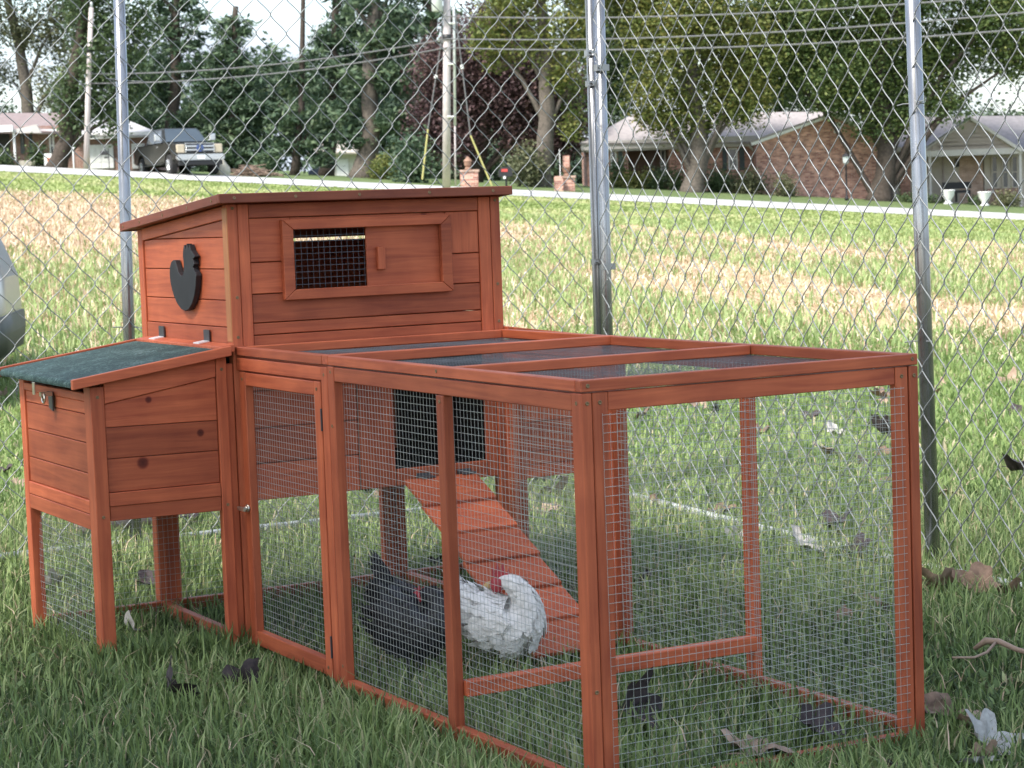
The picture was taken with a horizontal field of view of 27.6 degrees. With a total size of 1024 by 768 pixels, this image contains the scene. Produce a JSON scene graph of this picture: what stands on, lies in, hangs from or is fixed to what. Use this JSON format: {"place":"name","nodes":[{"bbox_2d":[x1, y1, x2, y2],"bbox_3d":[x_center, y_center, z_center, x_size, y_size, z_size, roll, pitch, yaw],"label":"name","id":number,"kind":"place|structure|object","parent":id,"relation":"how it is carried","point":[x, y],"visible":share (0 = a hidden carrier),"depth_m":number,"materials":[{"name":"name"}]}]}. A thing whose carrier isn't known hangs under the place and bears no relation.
{"place":"outdoors","nodes":[
{"label":"outdoors","id":0,"kind":"place"},
{"bbox_2d":[0,323,1023,521],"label":"lawn grass","id":1,"kind":"structure","parent":0,"point":[947,394],"depth_m":8.50,"materials":[{"name":"plant"}]},
{"bbox_2d":[0,165,1023,767],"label":"ground","id":2,"kind":"structure","parent":0,"point":[766,199],"depth_m":17.07,"materials":[{"name":"plant"}]},
{"bbox_2d":[0,143,19,165],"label":"hedge","id":3,"kind":"object","parent":2,"relation":"on","point":[4,160],"visible":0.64,"depth_m":91.83,"materials":[{"name":"green plant"}]},
{"bbox_2d":[0,240,25,359],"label":"silver car","id":4,"kind":"object","parent":2,"relation":"on","point":[12,325],"visible":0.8,"depth_m":10.73,"materials":[{"name":"paint"}]},
{"bbox_2d":[0,113,74,167],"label":"ranch house","id":5,"kind":"structure","parent":2,"relation":"on","point":[38,127],"depth_m":94.36,"materials":[{"name":"white brick"}]},
{"bbox_2d":[49,134,54,152],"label":"window","id":6,"kind":"structure","parent":5,"relation":"in","point":[51,139],"depth_m":94.33,"materials":[{"name":"white paint"}]},
{"bbox_2d":[24,132,50,166],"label":"shrub","id":7,"kind":"object","parent":2,"relation":"on","point":[38,157],"visible":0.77,"depth_m":92.30,"materials":[{"name":"green plant"}]},
{"bbox_2d":[0,0,107,112],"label":"leaning tree","id":8,"kind":"object","parent":2,"relation":"on","point":[17,33],"visible":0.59,"depth_m":110.61,"materials":[{"name":"green plant"}]},
{"bbox_2d":[45,568,68,584],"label":"dead leaf","id":9,"kind":"object","parent":2,"relation":"on","point":[49,580],"visible":0.52,"depth_m":5.20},
{"bbox_2d":[83,2,93,168],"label":"utility pole","id":10,"kind":"object","parent":2,"relation":"on","point":[87,112],"visible":0.78,"depth_m":89.67,"materials":[{"name":"wood"}]},
{"bbox_2d":[37,0,175,167],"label":"shade tree","id":11,"kind":"object","parent":2,"relation":"on","point":[70,128],"visible":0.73,"depth_m":90.42,"materials":[{"name":"green plant"}]},
{"bbox_2d":[74,517,151,534],"bbox_3d":[-1.140,0.393,6.096,0.285,0.068,0.067,-6,6,-38],"label":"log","id":12,"kind":"object","parent":2,"relation":"on","point":[125,522],"visible":0.08,"depth_m":6.07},
{"bbox_2d":[74,120,178,171],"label":"garage","id":13,"kind":"structure","parent":2,"relation":"on","point":[140,132],"depth_m":93.88,"materials":[{"name":"white brick"}]},
{"bbox_2d":[90,144,113,168],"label":"garage door","id":14,"kind":"structure","parent":13,"relation":"in","point":[101,162],"depth_m":93.85,"materials":[{"name":"white paint"}]},
{"bbox_2d":[131,143,144,168],"bbox_3d":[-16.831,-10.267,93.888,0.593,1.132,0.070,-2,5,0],"label":"garage door","id":15,"kind":"structure","parent":13,"relation":"in","point":[133,146],"depth_m":93.85,"materials":[{"name":"white paint"}]},
{"bbox_2d":[124,610,148,631],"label":"dead leaf","id":16,"kind":"object","parent":2,"relation":"on","point":[129,617],"visible":0.6,"depth_m":4.65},
{"bbox_2d":[135,569,154,586],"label":"dead leaf","id":17,"kind":"object","parent":2,"relation":"on","point":[148,575],"visible":0.66,"depth_m":5.25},
{"bbox_2d":[128,0,221,133],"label":"pine tree","id":18,"kind":"object","parent":2,"relation":"on","point":[170,94],"visible":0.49,"depth_m":116.50,"materials":[{"name":"green plant"}]},
{"bbox_2d":[166,655,206,696],"bbox_3d":[-0.634,0.565,3.955,0.054,0.107,0.121,-40,-15,-21],"label":"dead leaf","id":19,"kind":"object","parent":2,"relation":"on","point":[173,685],"visible":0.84,"depth_m":3.94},
{"bbox_2d":[215,159,230,175],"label":"boulder","id":20,"kind":"object","parent":2,"relation":"on","point":[224,167],"visible":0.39,"depth_m":90.80,"materials":[{"name":"beige stone"}]},
{"bbox_2d":[178,6,290,173],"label":"pine tree","id":21,"kind":"object","parent":2,"relation":"on","point":[230,127],"visible":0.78,"depth_m":114.60,"materials":[{"name":"green plant"}]},
{"bbox_2d":[221,657,258,687],"bbox_3d":[-0.520,0.571,4.066,0.095,0.080,0.033,10,32,1],"label":"dead leaf","id":22,"kind":"object","parent":2,"relation":"on","point":[249,663],"visible":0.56,"depth_m":4.05,"materials":[{"name":"plant"}]},
{"bbox_2d":[230,164,283,176],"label":"brush pile","id":23,"kind":"object","parent":2,"relation":"on","point":[259,172],"visible":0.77,"depth_m":92.72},
{"bbox_2d":[250,0,340,175],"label":"pine tree","id":24,"kind":"object","parent":2,"relation":"on","point":[310,145],"visible":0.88,"depth_m":108.93,"materials":[{"name":"green plant"}]},
{"bbox_2d":[308,141,356,175],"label":"white cottage","id":25,"kind":"structure","parent":2,"relation":"on","point":[345,162],"depth_m":134.22,"materials":[{"name":"beige"}]},
{"bbox_2d":[336,159,348,175],"bbox_3d":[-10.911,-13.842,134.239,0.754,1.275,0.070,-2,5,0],"label":"garage door","id":26,"kind":"structure","parent":25,"relation":"in","point":[342,163],"depth_m":134.21,"materials":[{"name":"white paint"}]},
{"bbox_2d":[282,0,400,175],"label":"pine tree","id":27,"kind":"object","parent":2,"relation":"on","point":[331,38],"visible":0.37,"depth_m":120.42,"materials":[{"name":"green plant"}]},
{"bbox_2d":[322,0,434,177],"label":"pine tree","id":28,"kind":"object","parent":2,"relation":"on","point":[364,143],"visible":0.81,"depth_m":106.67,"materials":[{"name":"green plant"}]},
{"bbox_2d":[362,143,399,179],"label":"shrub","id":29,"kind":"object","parent":2,"relation":"on","point":[378,168],"visible":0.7,"depth_m":99.21,"materials":[{"name":"green plant"}]},
{"bbox_2d":[359,550,445,673],"bbox_3d":[-0.207,0.463,4.190,0.224,0.255,0.143,0,5,29],"label":"hen","id":30,"kind":"object","parent":2,"relation":"on","point":[413,607],"visible":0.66,"depth_m":4.14,"materials":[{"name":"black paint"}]},
{"bbox_2d":[382,125,453,183],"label":"shrub","id":31,"kind":"object","parent":2,"relation":"on","point":[411,163],"visible":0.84,"depth_m":94.13,"materials":[{"name":"green plant"}]},
{"bbox_2d":[391,0,462,178],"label":"pine tree","id":32,"kind":"object","parent":2,"relation":"on","point":[431,19],"visible":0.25,"depth_m":138.29,"materials":[{"name":"green plant"}]},
{"bbox_2d":[422,0,491,187],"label":"utility pole","id":33,"kind":"object","parent":2,"relation":"on","point":[444,6],"visible":0.86,"depth_m":82.85,"materials":[{"name":"white paint"}]},
{"bbox_2d":[91,28,1023,83],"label":"power line","id":34,"kind":"object","parent":33,"relation":"attached to","point":[584,50],"visible":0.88,"depth_m":76.52,"materials":[{"name":"black"}]},
{"bbox_2d":[91,12,1023,74],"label":"power line","id":35,"kind":"object","parent":33,"relation":"attached to","point":[583,39],"visible":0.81,"depth_m":75.19,"materials":[{"name":"black"}]},
{"bbox_2d":[446,0,959,18],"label":"power line","id":36,"kind":"object","parent":33,"relation":"attached to","point":[703,14],"visible":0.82,"depth_m":71.44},
{"bbox_2d":[0,186,924,767],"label":"chicken coop","id":37,"kind":"structure","parent":2,"relation":"on","point":[266,356],"depth_m":4.36,"materials":[{"name":"brown wood"}]},
{"bbox_2d":[280,220,295,299],"bbox_3d":[-0.483,-0.268,4.493,0.025,0.170,0.015,-5,5,-29],"label":"window frame","id":38,"kind":"structure","parent":37,"relation":"in","point":[286,233],"depth_m":4.49,"materials":[{"name":"brown wood"}]},
{"bbox_2d":[294,227,365,288],"bbox_3d":[-0.403,-0.274,4.556,0.181,0.135,0.001,-5,5,-29],"label":"window mesh","id":39,"kind":"structure","parent":37,"relation":"in","point":[329,240],"depth_m":4.56,"materials":[{"name":"metal"}]},
{"bbox_2d":[282,214,449,229],"bbox_3d":[-0.319,-0.356,4.579,0.406,0.022,0.015,-5,5,-29],"label":"window frame","id":40,"kind":"structure","parent":37,"relation":"in","point":[320,223],"depth_m":4.57,"materials":[{"name":"brown wood"}]},
{"bbox_2d":[286,282,452,299],"bbox_3d":[-0.313,-0.206,4.591,0.406,0.022,0.015,-5,5,-29],"label":"window sill","id":41,"kind":"structure","parent":37,"relation":"in","point":[352,291],"depth_m":4.58,"materials":[{"name":"brown wood"}]},
{"bbox_2d":[438,215,453,289],"bbox_3d":[-0.149,-0.294,4.677,0.026,0.170,0.015,-5,5,-29],"label":"window frame","id":42,"kind":"structure","parent":37,"relation":"in","point":[445,239],"depth_m":4.67,"materials":[{"name":"brown wood"}]},
{"bbox_2d":[459,157,479,186],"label":"brick pillar","id":43,"kind":"structure","parent":2,"relation":"on","point":[471,178],"depth_m":89.93,"materials":[{"name":"brick"}]},
{"bbox_2d":[392,0,588,182],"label":"purple tree","id":44,"kind":"object","parent":2,"relation":"on","point":[487,90],"visible":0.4,"depth_m":101.54,"materials":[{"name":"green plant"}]},
{"bbox_2d":[442,562,546,673],"bbox_3d":[-0.036,0.468,4.184,0.221,0.233,0.124,0,5,20],"label":"hen","id":45,"kind":"object","parent":2,"relation":"on","point":[531,599],"visible":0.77,"depth_m":4.14,"materials":[{"name":"white"}]},
{"bbox_2d":[498,167,512,185],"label":"mailbox","id":46,"kind":"object","parent":2,"relation":"on","point":[504,172],"visible":0.9,"depth_m":90.01,"materials":[{"name":"black metal"}]},
{"bbox_2d":[0,194,1023,382],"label":"field weeds","id":47,"kind":"object","parent":2,"relation":"on","point":[622,292],"visible":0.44,"depth_m":19.33,"materials":[{"name":"plant"}]},
{"bbox_2d":[0,188,1023,365],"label":"stubble straw","id":48,"kind":"object","parent":2,"relation":"on","point":[37,211],"visible":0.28,"depth_m":23.62,"materials":[{"name":"plant"}]},
{"bbox_2d":[0,442,1023,767],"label":"lawn grass","id":49,"kind":"structure","parent":2,"relation":"on","point":[360,728],"depth_m":4.18,"materials":[{"name":"plant"}]},
{"bbox_2d":[952,637,1023,658],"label":"dry stalk","id":50,"kind":"object","parent":49,"relation":"on","point":[987,640],"visible":1,"depth_m":3.94,"materials":[{"name":"beige plant"}]},
{"bbox_2d":[0,0,1023,586],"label":"chain link fence","id":51,"kind":"object","parent":2,"relation":"on","point":[598,126],"visible":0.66,"depth_m":5.79,"materials":[{"name":"metal"}]},
{"bbox_2d":[0,170,1023,243],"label":"verge grass","id":52,"kind":"structure","parent":2,"relation":"on","point":[849,218],"depth_m":63.70,"materials":[{"name":"plant"}]},
{"bbox_2d":[0,26,1023,183],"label":"woods","id":53,"kind":"object","parent":2,"relation":"on","point":[577,171],"visible":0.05,"depth_m":171.98,"materials":[{"name":"plant"}]},
{"bbox_2d":[0,455,1023,767],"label":"clover leaves","id":54,"kind":"object","parent":2,"relation":"on","point":[982,673],"visible":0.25,"depth_m":4.07,"materials":[{"name":"plant"}]},
{"bbox_2d":[498,132,550,187],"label":"shrub","id":55,"kind":"object","parent":2,"relation":"on","point":[529,172],"visible":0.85,"depth_m":95.27,"materials":[{"name":"green plant"}]},
{"bbox_2d":[462,0,624,186],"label":"old maple","id":56,"kind":"object","parent":2,"relation":"on","point":[550,68],"visible":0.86,"depth_m":95.87,"materials":[{"name":"green plant"}]},
{"bbox_2d":[538,475,568,494],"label":"dead leaf","id":57,"kind":"object","parent":2,"relation":"on","point":[562,479],"visible":0.34,"depth_m":6.54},
{"bbox_2d":[554,149,575,190],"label":"brick pillar","id":58,"kind":"structure","parent":2,"relation":"on","point":[567,185],"depth_m":91.65,"materials":[{"name":"brick"}]},
{"bbox_2d":[549,0,653,136],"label":"backing tree","id":59,"kind":"object","parent":2,"relation":"on","point":[614,79],"visible":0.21,"depth_m":126.44,"materials":[{"name":"green plant"}]},
{"bbox_2d":[609,153,631,187],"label":"shrub","id":60,"kind":"object","parent":2,"relation":"on","point":[614,170],"visible":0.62,"depth_m":100.38,"materials":[{"name":"green plant"}]},
{"bbox_2d":[609,166,638,187],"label":"shrub","id":61,"kind":"object","parent":2,"relation":"on","point":[622,182],"visible":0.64,"depth_m":99.90,"materials":[{"name":"green plant"}]},
{"bbox_2d":[617,667,662,728],"bbox_3d":[0.229,0.566,3.690,0.061,0.121,0.138,-24,-21,33],"label":"dead leaf","id":62,"kind":"object","parent":2,"relation":"on","point":[639,693],"visible":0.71,"depth_m":3.71,"materials":[{"name":"plant"}]},
{"bbox_2d":[632,165,653,188],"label":"shrub","id":63,"kind":"object","parent":2,"relation":"on","point":[642,177],"visible":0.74,"depth_m":99.95,"materials":[{"name":"green plant"}]},
{"bbox_2d":[644,163,670,189],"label":"shrub","id":64,"kind":"object","parent":2,"relation":"on","point":[653,184],"visible":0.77,"depth_m":99.83,"materials":[{"name":"green plant"}]},
{"bbox_2d":[659,161,684,190],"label":"shrub","id":65,"kind":"object","parent":2,"relation":"on","point":[674,175],"visible":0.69,"depth_m":99.80,"materials":[{"name":"green plant"}]},
{"bbox_2d":[605,0,801,192],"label":"street tree","id":66,"kind":"object","parent":2,"relation":"on","point":[749,101],"visible":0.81,"depth_m":97.14,"materials":[{"name":"green plant"}]},
{"bbox_2d":[704,161,738,192],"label":"shrub","id":67,"kind":"object","parent":2,"relation":"on","point":[715,183],"visible":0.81,"depth_m":99.49,"materials":[{"name":"green plant"}]},
{"bbox_2d":[580,112,876,198],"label":"brick house","id":68,"kind":"structure","parent":2,"relation":"on","point":[818,155],"depth_m":101.02,"materials":[{"name":"brown brick"}]},
{"bbox_2d":[646,150,655,180],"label":"door","id":69,"kind":"structure","parent":68,"relation":"in","point":[650,154],"depth_m":103.78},
{"bbox_2d":[660,150,665,180],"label":"window","id":70,"kind":"structure","parent":68,"relation":"in","point":[662,152],"depth_m":103.81,"materials":[{"name":"white paint"}]},
{"bbox_2d":[728,148,737,169],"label":"window","id":71,"kind":"structure","parent":68,"relation":"in","point":[732,151],"depth_m":102.45,"materials":[{"name":"glass"}]},
{"bbox_2d":[723,158,772,194],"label":"shrub","id":72,"kind":"object","parent":2,"relation":"on","point":[750,184],"visible":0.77,"depth_m":99.26,"materials":[{"name":"green plant"}]},
{"bbox_2d":[720,728,794,756],"bbox_3d":[0.412,0.604,3.458,0.149,0.035,0.160,10,3,44],"label":"dead leaf","id":73,"kind":"object","parent":2,"relation":"on","point":[784,749],"visible":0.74,"depth_m":3.46,"materials":[{"name":"plant"}]},
{"bbox_2d":[769,171,801,196],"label":"shrub","id":74,"kind":"object","parent":2,"relation":"on","point":[787,184],"visible":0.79,"depth_m":97.98,"materials":[{"name":"green plant"}]},
{"bbox_2d":[787,525,825,551],"bbox_3d":[0.749,0.403,5.336,0.133,0.031,0.137,37,16,35],"label":"dead leaf","id":75,"kind":"object","parent":2,"relation":"on","point":[797,537],"visible":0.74,"depth_m":5.35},
{"bbox_2d":[710,0,905,122],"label":"backing tree","id":76,"kind":"object","parent":2,"relation":"on","point":[789,107],"visible":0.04,"depth_m":124.67,"materials":[{"name":"green plant"}]},
{"bbox_2d":[788,701,846,738],"bbox_3d":[0.519,0.574,3.543,0.109,0.032,0.100,24,28,-1],"label":"dead leaf","id":77,"kind":"object","parent":2,"relation":"on","point":[820,712],"visible":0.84,"depth_m":3.56,"materials":[{"name":"plant"}]},
{"bbox_2d":[827,422,844,436],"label":"dead leaf","id":78,"kind":"object","parent":2,"relation":"on","point":[834,425],"visible":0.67,"depth_m":8.22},
{"bbox_2d":[822,506,852,526],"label":"dead leaf","id":79,"kind":"object","parent":2,"relation":"on","point":[828,518],"visible":0.62,"depth_m":5.69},
{"bbox_2d":[834,605,851,623],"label":"dead leaf","id":80,"kind":"object","parent":2,"relation":"on","point":[846,610],"visible":0.55,"depth_m":4.47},
{"bbox_2d":[842,152,848,200],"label":"lamp post","id":81,"kind":"object","parent":2,"relation":"on","point":[845,156],"visible":0.9,"depth_m":96.53,"materials":[{"name":"black paint"}]},
{"bbox_2d":[839,532,872,558],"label":"dead leaf","id":82,"kind":"object","parent":2,"relation":"on","point":[859,539],"visible":0.43,"depth_m":5.28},
{"bbox_2d":[864,414,890,433],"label":"dead leaf","id":83,"kind":"object","parent":2,"relation":"on","point":[886,418],"visible":0.44,"depth_m":7.90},
{"bbox_2d":[870,387,889,398],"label":"dead leaf","id":84,"kind":"object","parent":2,"relation":"on","point":[881,392],"visible":0.87,"depth_m":9.19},
{"bbox_2d":[739,0,1023,201],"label":"street tree","id":85,"kind":"object","parent":2,"relation":"on","point":[1004,43],"visible":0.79,"depth_m":97.63,"materials":[{"name":"green plant"}]},
{"bbox_2d":[895,190,911,202],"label":"shrub","id":86,"kind":"object","parent":2,"relation":"on","point":[905,198],"visible":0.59,"depth_m":98.01,"materials":[{"name":"green plant"}]},
{"bbox_2d":[928,190,944,203],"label":"shrub","id":87,"kind":"object","parent":2,"relation":"on","point":[930,198],"visible":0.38,"depth_m":98.62,"materials":[{"name":"green plant"}]},
{"bbox_2d":[924,691,951,714],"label":"dead leaf","id":88,"kind":"object","parent":2,"relation":"on","point":[932,698],"visible":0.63,"depth_m":3.68,"materials":[{"name":"plant"}]},
{"bbox_2d":[922,567,966,587],"bbox_3d":[0.990,0.444,4.795,0.129,0.038,0.117,-20,-30,36],"label":"dead leaf","id":89,"kind":"object","parent":2,"relation":"on","point":[945,574],"visible":0.7,"depth_m":4.77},
{"bbox_2d":[941,190,954,203],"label":"urn","id":90,"kind":"object","parent":2,"relation":"on","point":[948,194],"visible":0.86,"depth_m":97.96,"materials":[{"name":"white paint"}]},
{"bbox_2d":[941,182,970,201],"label":"porch bench","id":91,"kind":"object","parent":2,"relation":"on","point":[954,185],"visible":0.67,"depth_m":102.16,"materials":[{"name":"black paint"}]},
{"bbox_2d":[893,116,1023,205],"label":"porch house","id":92,"kind":"structure","parent":2,"relation":"on","point":[1005,143],"depth_m":103.82,"materials":[{"name":"grey brick"}]},
{"bbox_2d":[991,155,997,187],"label":"window","id":93,"kind":"structure","parent":92,"relation":"in","point":[994,159],"depth_m":103.81,"materials":[{"name":"beige"}]},
{"bbox_2d":[1001,155,1008,187],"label":"window","id":94,"kind":"structure","parent":92,"relation":"in","point":[1005,176],"depth_m":103.83,"materials":[{"name":"beige"}]},
{"bbox_2d":[1011,155,1018,187],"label":"window","id":95,"kind":"structure","parent":92,"relation":"in","point":[1014,159],"depth_m":103.83,"materials":[{"name":"beige"}]},
{"bbox_2d":[957,710,981,727],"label":"dead leaf","id":96,"kind":"object","parent":2,"relation":"on","point":[961,716],"visible":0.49,"depth_m":3.54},
{"bbox_2d":[953,756,993,764],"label":"dead leaf","id":97,"kind":"object","parent":2,"relation":"on","point":[980,761],"visible":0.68,"depth_m":3.28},
{"bbox_2d":[952,561,1000,592],"bbox_3d":[1.064,0.449,4.763,0.114,0.046,0.121,16,41,22],"label":"dead leaf","id":98,"kind":"object","parent":2,"relation":"on","point":[977,569],"visible":0.69,"depth_m":4.78,"materials":[{"name":"plant"}]},
{"bbox_2d":[964,194,991,204],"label":"shrub","id":99,"kind":"object","parent":2,"relation":"on","point":[975,199],"visible":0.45,"depth_m":98.97,"materials":[{"name":"green plant"}]},
{"bbox_2d":[965,739,997,756],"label":"dead leaf","id":100,"kind":"object","parent":2,"relation":"on","point":[989,746],"visible":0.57,"depth_m":3.33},
{"bbox_2d":[977,191,990,205],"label":"urn","id":101,"kind":"object","parent":2,"relation":"on","point":[983,196],"visible":0.9,"depth_m":97.97,"materials":[{"name":"white paint"}]},
{"bbox_2d":[965,708,1023,754],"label":"dead leaf","id":102,"kind":"object","parent":2,"relation":"on","point":[984,725],"visible":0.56,"depth_m":3.43,"materials":[{"name":"plant"}]},
{"bbox_2d":[990,186,1022,206],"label":"shrub","id":103,"kind":"object","parent":2,"relation":"on","point":[1006,199],"visible":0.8,"depth_m":98.94,"materials":[{"name":"green plant"}]},
{"bbox_2d":[998,366,1018,382],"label":"dead leaf","id":104,"kind":"object","parent":2,"relation":"on","point":[1013,373],"visible":0.69,"depth_m":10.11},
{"bbox_2d":[996,577,1023,593],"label":"dead leaf","id":105,"kind":"object","parent":2,"relation":"on","point":[1014,581],"visible":0.57,"depth_m":4.68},
{"bbox_2d":[1001,452,1023,470],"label":"dead leaf","id":106,"kind":"object","parent":2,"relation":"on","point":[1011,463],"visible":0.91,"depth_m":6.69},
{"bbox_2d":[0,165,1023,219],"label":"road","id":107,"kind":"structure","parent":0,"point":[514,191],"depth_m":86.74,"materials":[{"name":"asphalt"}]},
{"bbox_2d":[133,128,224,173],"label":"pickup truck","id":108,"kind":"object","parent":107,"relation":"on","point":[184,146],"visible":0.85,"depth_m":89.49,"materials":[{"name":"grey paint"}]},
{"bbox_2d":[0,0,1023,170],"label":"sky","id":109,"kind":"structure","parent":0,"point":[284,14],"materials":[{"name":"white"}]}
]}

